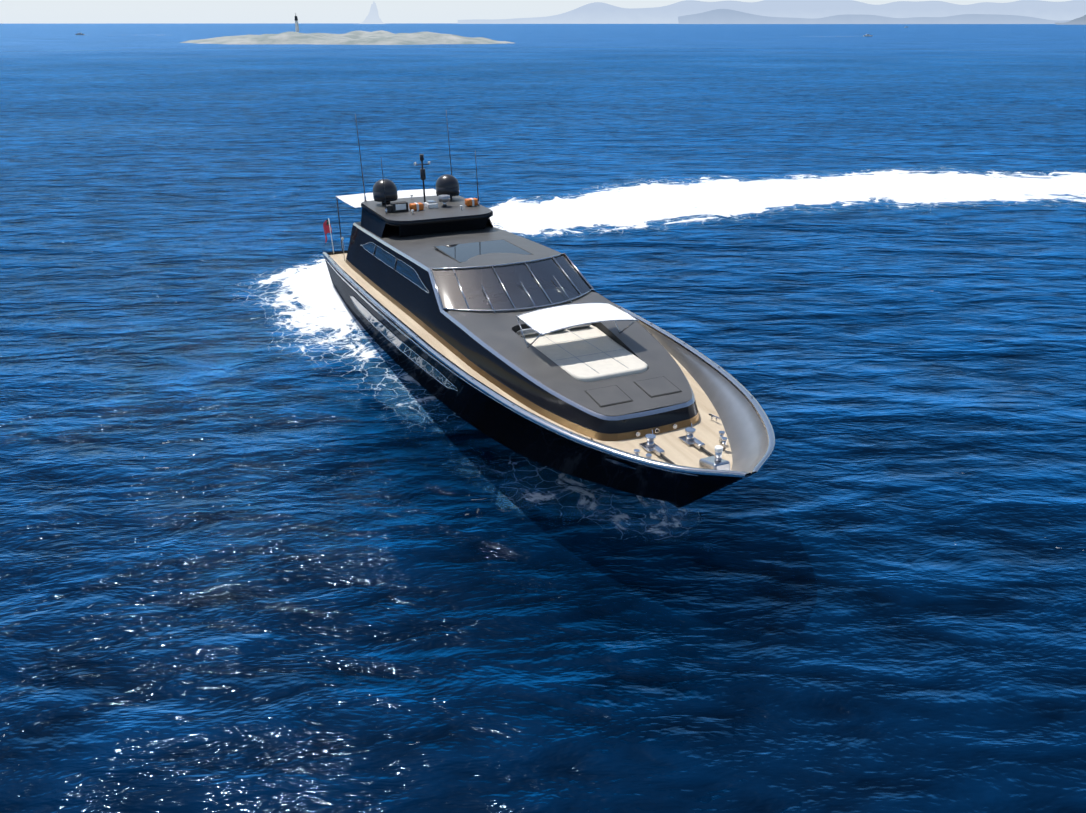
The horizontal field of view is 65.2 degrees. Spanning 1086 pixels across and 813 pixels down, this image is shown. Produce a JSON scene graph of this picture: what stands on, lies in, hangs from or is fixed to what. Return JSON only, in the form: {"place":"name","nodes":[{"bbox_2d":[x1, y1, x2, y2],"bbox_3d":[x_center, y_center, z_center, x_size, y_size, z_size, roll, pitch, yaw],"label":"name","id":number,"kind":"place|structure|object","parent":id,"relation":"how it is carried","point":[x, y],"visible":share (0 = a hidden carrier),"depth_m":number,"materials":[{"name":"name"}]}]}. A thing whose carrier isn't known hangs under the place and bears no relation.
{"place":"outdoors","nodes":[
{"label":"outdoors","id":0,"kind":"place"},
{"bbox_2d":[0,0,1070,23],"label":"sky","id":1,"kind":"structure","parent":0,"point":[11,11],"materials":[{"name":"white"}]},
{"bbox_2d":[0,23,1085,812],"bbox_3d":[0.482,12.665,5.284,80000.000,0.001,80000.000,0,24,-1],"label":"sea","id":2,"kind":"structure","parent":0,"point":[228,583],"depth_m":29.61,"materials":[{"name":"blue liquid"}]},
{"bbox_2d":[180,13,512,44],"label":"islet","id":3,"kind":"object","parent":2,"relation":"in","point":[379,37],"visible":0.98,"depth_m":614.14,"materials":[{"name":"beige stone"}]},
{"bbox_2d":[360,2,384,23],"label":"stack rock","id":4,"kind":"object","parent":2,"relation":"on","point":[372,17],"visible":1,"depth_m":14603.18,"materials":[{"name":"white stone"}]},
{"bbox_2d":[206,254,611,513],"bbox_3d":[-10.403,-3.163,40.214,12.856,0.001,36.925,-10,26,-20],"label":"sea foam","id":5,"kind":"object","parent":2,"relation":"on","point":[312,288],"visible":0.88,"depth_m":43.26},
{"bbox_2d":[322,112,774,507],"bbox_3d":[-2.037,-5.460,34.663,8.838,11.059,34.470,-11,25,-22],"label":"yacht","id":6,"kind":"object","parent":2,"relation":"on","point":[461,307],"visible":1,"depth_m":28.51,"materials":[{"name":"black metal"}]},
{"bbox_2d":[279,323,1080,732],"bbox_3d":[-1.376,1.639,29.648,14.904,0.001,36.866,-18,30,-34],"label":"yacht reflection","id":7,"kind":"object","parent":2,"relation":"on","point":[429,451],"visible":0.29,"depth_m":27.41,"materials":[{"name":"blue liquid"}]},
{"bbox_2d":[451,450,715,550],"bbox_3d":[-0.266,2.613,27.421,14.311,0.001,8.829,0,24,-1],"label":"bow foam","id":8,"kind":"object","parent":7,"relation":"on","point":[537,496],"visible":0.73,"depth_m":26.55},
{"bbox_2d":[304,165,1085,268],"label":"wake foam","id":9,"kind":"object","parent":2,"relation":"on","point":[640,206],"visible":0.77,"depth_m":73.50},
{"bbox_2d":[458,0,1085,23],"bbox_3d":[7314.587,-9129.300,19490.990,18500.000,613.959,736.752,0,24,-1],"label":"mountains","id":10,"kind":"structure","parent":0,"point":[597,13],"depth_m":19459.84,"materials":[{"name":"grey stone"}]},
{"bbox_2d":[678,9,1070,23],"bbox_3d":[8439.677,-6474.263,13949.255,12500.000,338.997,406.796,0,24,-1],"label":"mountains","id":11,"kind":"structure","parent":0,"point":[722,16],"depth_m":13818.88,"materials":[{"name":"grey stone"}]},
{"bbox_2d":[1055,15,1085,24],"bbox_3d":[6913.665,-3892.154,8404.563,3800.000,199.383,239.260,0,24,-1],"label":"headland","id":12,"kind":"structure","parent":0,"point":[1080,21],"depth_m":8318.58,"materials":[{"name":"grey stone"}]}
]}

